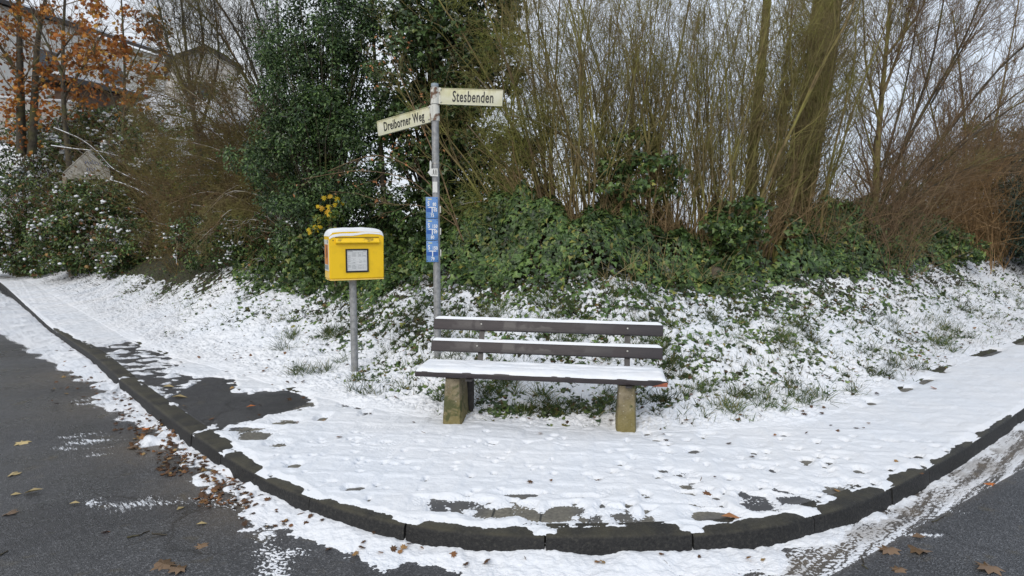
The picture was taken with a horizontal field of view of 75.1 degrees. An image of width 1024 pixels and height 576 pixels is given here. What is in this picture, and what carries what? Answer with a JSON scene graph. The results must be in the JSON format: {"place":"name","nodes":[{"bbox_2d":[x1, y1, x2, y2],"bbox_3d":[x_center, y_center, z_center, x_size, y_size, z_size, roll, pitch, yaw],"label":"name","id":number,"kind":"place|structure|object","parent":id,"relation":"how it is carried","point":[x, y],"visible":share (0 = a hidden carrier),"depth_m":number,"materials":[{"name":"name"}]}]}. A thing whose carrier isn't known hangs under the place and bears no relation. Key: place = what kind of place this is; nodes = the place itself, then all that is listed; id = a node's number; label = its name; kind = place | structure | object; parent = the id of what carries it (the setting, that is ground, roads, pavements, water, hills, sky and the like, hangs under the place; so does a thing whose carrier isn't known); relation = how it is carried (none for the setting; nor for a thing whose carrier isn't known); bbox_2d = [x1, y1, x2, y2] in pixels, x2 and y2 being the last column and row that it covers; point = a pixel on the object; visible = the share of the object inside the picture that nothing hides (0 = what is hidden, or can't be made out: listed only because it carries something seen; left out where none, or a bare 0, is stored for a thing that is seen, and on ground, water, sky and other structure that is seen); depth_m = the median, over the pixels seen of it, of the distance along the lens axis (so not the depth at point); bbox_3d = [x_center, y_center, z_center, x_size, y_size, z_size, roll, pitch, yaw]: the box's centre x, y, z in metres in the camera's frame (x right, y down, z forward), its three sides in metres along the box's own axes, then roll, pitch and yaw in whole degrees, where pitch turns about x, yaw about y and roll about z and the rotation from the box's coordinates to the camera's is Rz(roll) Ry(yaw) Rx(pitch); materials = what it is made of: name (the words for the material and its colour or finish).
{"place":"outdoors","nodes":[
{"label":"outdoors","id":0,"kind":"place"},
{"bbox_2d":[95,342,311,430],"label":"path","id":1,"kind":"structure","parent":0,"point":[205,400],"depth_m":5.61,"materials":[{"name":"grey asphalt"}]},
{"bbox_2d":[0,287,1023,575],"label":"road","id":2,"kind":"structure","parent":0,"point":[50,529],"depth_m":3.53,"materials":[{"name":"grey asphalt"}]},
{"bbox_2d":[4,509,17,514],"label":"fallen leaf","id":3,"kind":"object","parent":2,"relation":"on","point":[12,512],"visible":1,"depth_m":3.60,"materials":[{"name":"brown plant"}]},
{"bbox_2d":[14,440,31,445],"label":"fallen leaf","id":4,"kind":"object","parent":2,"relation":"on","point":[22,442],"visible":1,"depth_m":4.75,"materials":[{"name":"yellow plant"}]},
{"bbox_2d":[25,488,40,492],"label":"fallen leaf","id":5,"kind":"object","parent":2,"relation":"on","point":[34,489],"visible":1,"depth_m":3.87,"materials":[{"name":"yellow plant"}]},
{"bbox_2d":[127,531,148,537],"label":"twig","id":6,"kind":"object","parent":2,"relation":"on","point":[136,535],"visible":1,"depth_m":3.33,"materials":[{"name":"brown wood"}]},
{"bbox_2d":[150,559,175,570],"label":"fallen leaf","id":7,"kind":"object","parent":2,"relation":"on","point":[160,564],"visible":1,"depth_m":3.04,"materials":[{"name":"brown plant"}]},
{"bbox_2d":[166,564,186,573],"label":"fallen leaf","id":8,"kind":"object","parent":2,"relation":"on","point":[178,568],"visible":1,"depth_m":2.99,"materials":[{"name":"brown plant"}]},
{"bbox_2d":[194,543,208,549],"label":"fallen leaf","id":9,"kind":"object","parent":2,"relation":"on","point":[200,546],"visible":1,"depth_m":3.23,"materials":[{"name":"brown plant"}]},
{"bbox_2d":[0,292,1023,575],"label":"road snow","id":10,"kind":"structure","parent":2,"relation":"on","point":[20,324],"depth_m":3.30,"materials":[{"name":"white snow"}]},
{"bbox_2d":[8,262,1023,565],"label":"fallen leaves","id":11,"kind":"object","parent":2,"relation":"on","point":[215,488],"depth_m":4.67,"materials":[{"name":"brown plant"}]},
{"bbox_2d":[876,544,901,554],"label":"fallen leaf","id":12,"kind":"object","parent":2,"relation":"on","point":[890,550],"visible":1,"depth_m":3.17,"materials":[{"name":"brown plant"}]},
{"bbox_2d":[891,565,906,572],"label":"fallen leaf","id":13,"kind":"object","parent":2,"relation":"on","point":[898,569],"visible":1,"depth_m":3.00,"materials":[{"name":"brown plant"}]},
{"bbox_2d":[912,533,925,537],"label":"fallen leaf","id":14,"kind":"object","parent":2,"relation":"on","point":[918,535],"visible":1,"depth_m":3.32,"materials":[{"name":"brown plant"}]},
{"bbox_2d":[908,545,932,554],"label":"fallen leaf","id":15,"kind":"object","parent":2,"relation":"on","point":[919,551],"visible":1,"depth_m":3.18,"materials":[{"name":"brown plant"}]},
{"bbox_2d":[975,561,1004,575],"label":"fallen leaf","id":16,"kind":"object","parent":2,"relation":"on","point":[988,568],"visible":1,"depth_m":3.00,"materials":[{"name":"brown plant"}]},
{"bbox_2d":[2,93,1023,418],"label":"embankment","id":17,"kind":"structure","parent":0,"point":[180,279],"depth_m":8.21,"materials":[{"name":"soil"}]},
{"bbox_2d":[0,161,75,278],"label":"bramble bush","id":18,"kind":"object","parent":17,"relation":"on","point":[16,265],"visible":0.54,"depth_m":17.55,"materials":[{"name":"green plant"}]},
{"bbox_2d":[0,95,78,145],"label":"garden wall","id":19,"kind":"structure","parent":17,"relation":"on","point":[58,101],"depth_m":20.12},
{"bbox_2d":[0,111,114,223],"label":"bramble bush","id":20,"kind":"object","parent":17,"relation":"on","point":[53,139],"visible":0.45,"depth_m":19.48,"materials":[{"name":"green plant"}]},
{"bbox_2d":[0,0,125,156],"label":"oak tree","id":21,"kind":"object","parent":17,"relation":"on","point":[29,145],"visible":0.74,"depth_m":18.08,"materials":[{"name":"orange plant"}]},
{"bbox_2d":[0,0,142,167],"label":"oak tree","id":22,"kind":"object","parent":17,"relation":"on","point":[61,70],"visible":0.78,"depth_m":17.11,"materials":[{"name":"orange plant"}]},
{"bbox_2d":[1,153,148,275],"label":"bramble bush","id":23,"kind":"object","parent":17,"relation":"on","point":[61,229],"visible":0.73,"depth_m":15.39,"materials":[{"name":"green plant"}]},
{"bbox_2d":[2,92,163,167],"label":"bramble bush","id":24,"kind":"object","parent":17,"relation":"on","point":[99,125],"visible":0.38,"depth_m":19.90,"materials":[{"name":"green plant"}]},
{"bbox_2d":[62,151,111,276],"bbox_3d":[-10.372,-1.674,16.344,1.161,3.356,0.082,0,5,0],"label":"garden shed","id":25,"kind":"object","parent":17,"relation":"on","point":[79,162],"visible":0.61,"depth_m":16.20,"materials":[{"name":"grey"}]},
{"bbox_2d":[39,71,151,151],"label":"garden shed","id":26,"kind":"structure","parent":17,"relation":"on","point":[104,95],"depth_m":21.46,"materials":[{"name":"tile"}]},
{"bbox_2d":[11,109,215,233],"bbox_3d":[-9.453,-2.624,16.869,5.261,3.960,6.274,-4,7,-38],"label":"brown shrub","id":27,"kind":"object","parent":17,"relation":"on","point":[125,213],"visible":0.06,"depth_m":15.96,"materials":[{"name":"brown plant"}]},
{"bbox_2d":[51,142,119,161],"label":"snowy branch","id":28,"kind":"object","parent":27,"relation":"attached to","point":[84,150],"visible":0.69,"depth_m":15.16,"materials":[{"name":"white snow"}]},
{"bbox_2d":[53,127,149,184],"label":"snowy branch","id":29,"kind":"object","parent":27,"relation":"attached to","point":[94,150],"visible":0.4,"depth_m":15.17,"materials":[{"name":"white snow"}]},
{"bbox_2d":[110,179,156,196],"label":"snowy branch","id":30,"kind":"object","parent":27,"relation":"attached to","point":[131,187],"visible":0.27,"depth_m":15.24,"materials":[{"name":"white snow"}]},
{"bbox_2d":[70,206,171,279],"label":"bramble bush","id":31,"kind":"object","parent":17,"relation":"on","point":[111,250],"visible":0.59,"depth_m":13.96,"materials":[{"name":"green plant"}]},
{"bbox_2d":[62,93,179,217],"bbox_3d":[-9.864,-3.022,17.174,3.653,3.798,3.315,0,5,0],"label":"bramble bush","id":32,"kind":"object","parent":17,"relation":"on","point":[103,146],"visible":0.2,"depth_m":16.49,"materials":[{"name":"brown plant"}]},
{"bbox_2d":[50,0,194,173],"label":"oak tree","id":33,"kind":"object","parent":17,"relation":"on","point":[124,49],"visible":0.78,"depth_m":16.01,"materials":[{"name":"orange plant"}]},
{"bbox_2d":[1,52,351,234],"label":"brown shrub","id":34,"kind":"object","parent":17,"relation":"on","point":[135,175],"visible":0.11,"depth_m":13.58,"materials":[{"name":"brown plant"}]},
{"bbox_2d":[165,169,202,256],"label":"shrub","id":35,"kind":"object","parent":17,"relation":"on","point":[185,199],"visible":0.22,"depth_m":12.27,"materials":[{"name":"brown plant"}]},
{"bbox_2d":[117,0,254,168],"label":"bare tree","id":36,"kind":"object","parent":17,"relation":"on","point":[175,24],"visible":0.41,"depth_m":12.03,"materials":[{"name":"brown plant"}]},
{"bbox_2d":[134,91,249,184],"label":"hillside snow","id":37,"kind":"structure","parent":17,"relation":"on","point":[178,117],"depth_m":22.82,"materials":[{"name":"white snow"}]},
{"bbox_2d":[113,179,280,274],"bbox_3d":[-5.611,-1.193,12.299,3.821,2.105,3.698,0,5,0],"label":"brown shrub","id":38,"kind":"object","parent":17,"relation":"on","point":[160,226],"visible":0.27,"depth_m":12.08,"materials":[{"name":"plant"}]},
{"bbox_2d":[164,45,243,112],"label":"gabled house","id":39,"kind":"structure","parent":17,"relation":"on","point":[224,71],"depth_m":44.13,"materials":[{"name":"tile"}]},
{"bbox_2d":[104,0,304,240],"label":"arching shrub","id":40,"kind":"object","parent":17,"relation":"on","point":[220,127],"visible":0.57,"depth_m":10.55,"materials":[{"name":"plant"}]},
{"bbox_2d":[111,0,331,166],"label":"bare tree","id":41,"kind":"object","parent":17,"relation":"on","point":[240,22],"visible":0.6,"depth_m":9.93,"materials":[{"name":"brown plant"}]},
{"bbox_2d":[149,72,293,241],"bbox_3d":[-6.268,-2.833,13.992,4.231,4.240,3.249,0,5,0],"label":"bramble bush","id":42,"kind":"object","parent":17,"relation":"on","point":[159,164],"visible":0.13,"depth_m":13.67,"materials":[{"name":"brown plant"}]},
{"bbox_2d":[150,176,299,271],"bbox_3d":[-4.266,-0.853,10.347,3.390,1.886,2.866,0,5,0],"label":"bramble bush","id":43,"kind":"object","parent":17,"relation":"on","point":[228,247],"visible":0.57,"depth_m":10.49,"materials":[{"name":"green plant"}]},
{"bbox_2d":[179,165,299,266],"bbox_3d":[-4.314,-1.111,10.630,2.185,1.969,1.939,0,5,0],"label":"drooping shrub","id":44,"kind":"object","parent":17,"relation":"on","point":[233,210],"visible":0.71,"depth_m":10.31,"materials":[{"name":"brown plant"}]},
{"bbox_2d":[215,0,408,264],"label":"holly tree","id":45,"kind":"object","parent":17,"relation":"on","point":[319,121],"visible":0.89,"depth_m":8.85,"materials":[{"name":"green plant"}]},
{"bbox_2d":[303,194,345,286],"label":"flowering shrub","id":46,"kind":"object","parent":17,"relation":"on","point":[329,213],"visible":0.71,"depth_m":8.33,"materials":[{"name":"yellow plant"}]},
{"bbox_2d":[324,227,383,371],"bbox_3d":[-1.452,0.252,6.179,0.500,1.625,0.288,-3,6,-25],"label":"letterbox","id":47,"kind":"object","parent":17,"relation":"on","point":[353,255],"visible":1,"depth_m":6.04,"materials":[{"name":"metal"}]},
{"bbox_2d":[360,0,396,212],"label":"slim tree","id":48,"kind":"object","parent":17,"relation":"on","point":[382,175],"visible":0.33,"depth_m":9.12,"materials":[{"name":"brown plant"}]},
{"bbox_2d":[280,214,481,289],"bbox_3d":[-1.787,-0.450,8.913,2.883,1.126,1.245,0,5,0],"label":"ivy clump","id":49,"kind":"object","parent":17,"relation":"on","point":[314,271],"visible":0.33,"depth_m":8.72,"materials":[{"name":"green plant"}]},
{"bbox_2d":[377,83,502,358],"bbox_3d":[-0.732,-0.443,6.242,1.332,2.859,0.226,2,6,22],"label":"street sign post","id":50,"kind":"object","parent":17,"relation":"on","point":[447,96],"visible":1,"depth_m":6.12,"materials":[{"name":"metal"}]},
{"bbox_2d":[347,0,558,256],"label":"ivy clad tree","id":51,"kind":"object","parent":17,"relation":"on","point":[407,19],"visible":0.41,"depth_m":8.77,"materials":[{"name":"green plant"}]},
{"bbox_2d":[356,0,612,254],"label":"hazel shrub","id":52,"kind":"object","parent":17,"relation":"on","point":[448,135],"visible":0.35,"depth_m":8.35,"materials":[{"name":"brown plant"}]},
{"bbox_2d":[0,143,1023,535],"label":"snow","id":53,"kind":"structure","parent":17,"relation":"on","point":[402,457],"depth_m":5.17,"materials":[{"name":"white snow"}]},
{"bbox_2d":[429,0,606,265],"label":"mossy shrub","id":54,"kind":"object","parent":17,"relation":"on","point":[534,123],"visible":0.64,"depth_m":8.18,"materials":[{"name":"green plant"}]},
{"bbox_2d":[425,0,687,255],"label":"hazel shrub","id":55,"kind":"object","parent":17,"relation":"on","point":[578,159],"visible":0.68,"depth_m":7.71,"materials":[{"name":"brown plant"}]},
{"bbox_2d":[585,126,692,206],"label":"ivy clump","id":56,"kind":"object","parent":55,"relation":"attached to","point":[640,184],"visible":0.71,"depth_m":7.93,"materials":[{"name":"green plant"}]},
{"bbox_2d":[113,255,1023,426],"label":"grass","id":57,"kind":"structure","parent":17,"relation":"on","point":[663,396],"depth_m":6.53,"materials":[{"name":"green plant"}]},
{"bbox_2d":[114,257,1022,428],"bbox_3d":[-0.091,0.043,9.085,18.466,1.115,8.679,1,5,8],"label":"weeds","id":58,"kind":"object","parent":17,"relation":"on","point":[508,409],"visible":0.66,"depth_m":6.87,"materials":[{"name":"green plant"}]},
{"bbox_2d":[465,0,736,256],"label":"hazel shrub","id":59,"kind":"object","parent":17,"relation":"on","point":[613,86],"visible":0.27,"depth_m":8.34,"materials":[{"name":"brown plant"}]},
{"bbox_2d":[229,179,1023,352],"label":"ivy","id":60,"kind":"object","parent":17,"relation":"on","point":[528,219],"visible":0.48,"depth_m":7.92,"materials":[{"name":"green plant"}]},
{"bbox_2d":[288,36,487,240],"bbox_3d":[-1.508,-1.816,8.116,2.454,2.477,0.706,0,5,0],"label":"beech sapling","id":61,"kind":"object","parent":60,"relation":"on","point":[455,220],"visible":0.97,"depth_m":8.15,"materials":[{"name":"brown plant"}]},
{"bbox_2d":[486,0,801,262],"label":"hazel shrub","id":62,"kind":"object","parent":17,"relation":"on","point":[598,106],"visible":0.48,"depth_m":8.06,"materials":[{"name":"brown plant"}]},
{"bbox_2d":[580,234,752,288],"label":"dry grass tuft","id":63,"kind":"object","parent":17,"relation":"on","point":[662,267],"visible":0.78,"depth_m":7.38,"materials":[{"name":"plant"}]},
{"bbox_2d":[567,0,800,260],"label":"hazel shrub","id":64,"kind":"object","parent":17,"relation":"on","point":[660,178],"visible":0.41,"depth_m":8.16,"materials":[{"name":"brown plant"}]},
{"bbox_2d":[708,265,725,276],"bbox_3d":[2.444,-0.136,8.002,0.326,0.294,0.272,0,5,0],"label":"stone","id":65,"kind":"object","parent":17,"relation":"on","point":[713,269],"visible":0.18,"depth_m":7.90,"materials":[{"name":"grey stone"}]},
{"bbox_2d":[605,0,862,263],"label":"hazel shrub","id":66,"kind":"object","parent":17,"relation":"on","point":[734,165],"visible":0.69,"depth_m":8.03,"materials":[{"name":"brown plant"}]},
{"bbox_2d":[697,189,778,277],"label":"ivy clump","id":67,"kind":"object","parent":17,"relation":"on","point":[730,230],"visible":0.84,"depth_m":7.98,"materials":[{"name":"green plant"}]},
{"bbox_2d":[721,0,798,212],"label":"slim tree","id":68,"kind":"object","parent":17,"relation":"on","point":[767,6],"visible":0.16,"depth_m":9.49,"materials":[{"name":"brown plant"}]},
{"bbox_2d":[656,0,878,259],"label":"hazel shrub","id":69,"kind":"object","parent":17,"relation":"on","point":[766,130],"visible":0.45,"depth_m":8.57,"materials":[{"name":"brown plant"}]},
{"bbox_2d":[707,0,899,262],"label":"hazel shrub","id":70,"kind":"object","parent":17,"relation":"on","point":[781,120],"visible":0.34,"depth_m":8.76,"materials":[{"name":"brown plant"}]},
{"bbox_2d":[719,0,926,255],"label":"hazel shrub","id":71,"kind":"object","parent":17,"relation":"on","point":[830,176],"visible":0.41,"depth_m":9.12,"materials":[{"name":"brown plant"}]},
{"bbox_2d":[757,0,888,249],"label":"leaning tree","id":72,"kind":"object","parent":17,"relation":"on","point":[818,183],"visible":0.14,"depth_m":9.54,"materials":[{"name":"brown plant"}]},
{"bbox_2d":[797,194,884,262],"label":"ivy clump","id":73,"kind":"object","parent":17,"relation":"on","point":[859,207],"visible":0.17,"depth_m":9.53,"materials":[{"name":"green plant"}]},
{"bbox_2d":[736,100,999,289],"bbox_3d":[5.303,-1.304,9.913,3.221,2.622,4.842,4,7,36],"label":"rusty shrub","id":74,"kind":"object","parent":17,"relation":"on","point":[900,214],"visible":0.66,"depth_m":9.79,"materials":[{"name":"brown plant"}]},
{"bbox_2d":[809,0,1013,204],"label":"bare tree","id":75,"kind":"object","parent":17,"relation":"on","point":[877,138],"visible":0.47,"depth_m":10.36,"materials":[{"name":"brown plant"}]},
{"bbox_2d":[828,86,1023,273],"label":"rusty shrub","id":76,"kind":"object","parent":17,"relation":"on","point":[986,228],"visible":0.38,"depth_m":11.96,"materials":[{"name":"brown plant"}]},
{"bbox_2d":[831,75,1023,257],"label":"rusty shrub","id":77,"kind":"object","parent":17,"relation":"on","point":[967,147],"visible":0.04,"depth_m":13.59,"materials":[{"name":"brown plant"}]},
{"bbox_2d":[847,0,1023,220],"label":"bare tree","id":78,"kind":"object","parent":17,"relation":"on","point":[945,74],"visible":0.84,"depth_m":10.47,"materials":[{"name":"brown plant"}]},
{"bbox_2d":[910,212,991,265],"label":"ivy clump","id":79,"kind":"object","parent":17,"relation":"on","point":[976,257],"visible":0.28,"depth_m":11.09,"materials":[{"name":"green plant"}]},
{"bbox_2d":[881,0,1023,238],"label":"bare tree","id":80,"kind":"object","parent":17,"relation":"on","point":[995,103],"visible":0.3,"depth_m":12.58,"materials":[{"name":"brown plant"}]},
{"bbox_2d":[951,117,1023,214],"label":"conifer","id":81,"kind":"object","parent":17,"relation":"on","point":[989,143],"visible":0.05,"depth_m":25.14,"materials":[{"name":"plant"}]},
{"bbox_2d":[990,153,1023,264],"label":"hedge","id":82,"kind":"object","parent":17,"relation":"on","point":[1019,244],"visible":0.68,"depth_m":12.13,"materials":[{"name":"brown plant"}]},
{"bbox_2d":[13,0,1023,226],"label":"sky","id":83,"kind":"structure","parent":0,"point":[114,6],"materials":[{"name":"white"}]},
{"bbox_2d":[232,341,1023,545],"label":"pavement","id":84,"kind":"structure","parent":0,"point":[558,514],"depth_m":3.44,"materials":[{"name":"grey asphalt"}]},
{"bbox_2d":[415,316,667,432],"bbox_3d":[0.213,0.679,4.895,1.777,0.848,0.550,1,6,8],"label":"park bench","id":85,"kind":"object","parent":84,"relation":"on","point":[459,376],"visible":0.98,"depth_m":4.94,"materials":[{"name":"brown wood"}]},
{"bbox_2d":[722,512,739,517],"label":"fallen leaf","id":86,"kind":"object","parent":84,"relation":"on","point":[729,514],"visible":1,"depth_m":3.30,"materials":[{"name":"brown plant"}]},
{"bbox_3d":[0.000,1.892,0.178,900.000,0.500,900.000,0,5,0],"label":"ground","id":87,"kind":"structure","parent":0,"visible":0},
{"bbox_2d":[0,0,174,97],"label":"house","id":88,"kind":"structure","parent":87,"relation":"on","point":[5,4],"depth_m":26.17,"materials":[{"name":"paint"}]},
{"bbox_2d":[29,46,58,76],"bbox_3d":[-18.152,-8.731,25.869,0.115,1.160,1.160,1,6,14],"label":"window","id":89,"kind":"structure","parent":88,"relation":"in","point":[42,58],"depth_m":25.74,"materials":[{"name":"grey glass"}]},
{"bbox_2d":[101,67,122,85],"bbox_3d":[-17.350,-9.022,28.951,0.115,1.160,1.160,1,6,14],"label":"window","id":90,"kind":"structure","parent":88,"relation":"in","point":[106,70],"depth_m":28.84,"materials":[{"name":"grey glass"}]},
{"bbox_2d":[0,283,1023,555],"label":"kerb","id":91,"kind":"structure","parent":87,"relation":"on","point":[846,507],"depth_m":3.37,"materials":[{"name":"concrete"}]}
]}

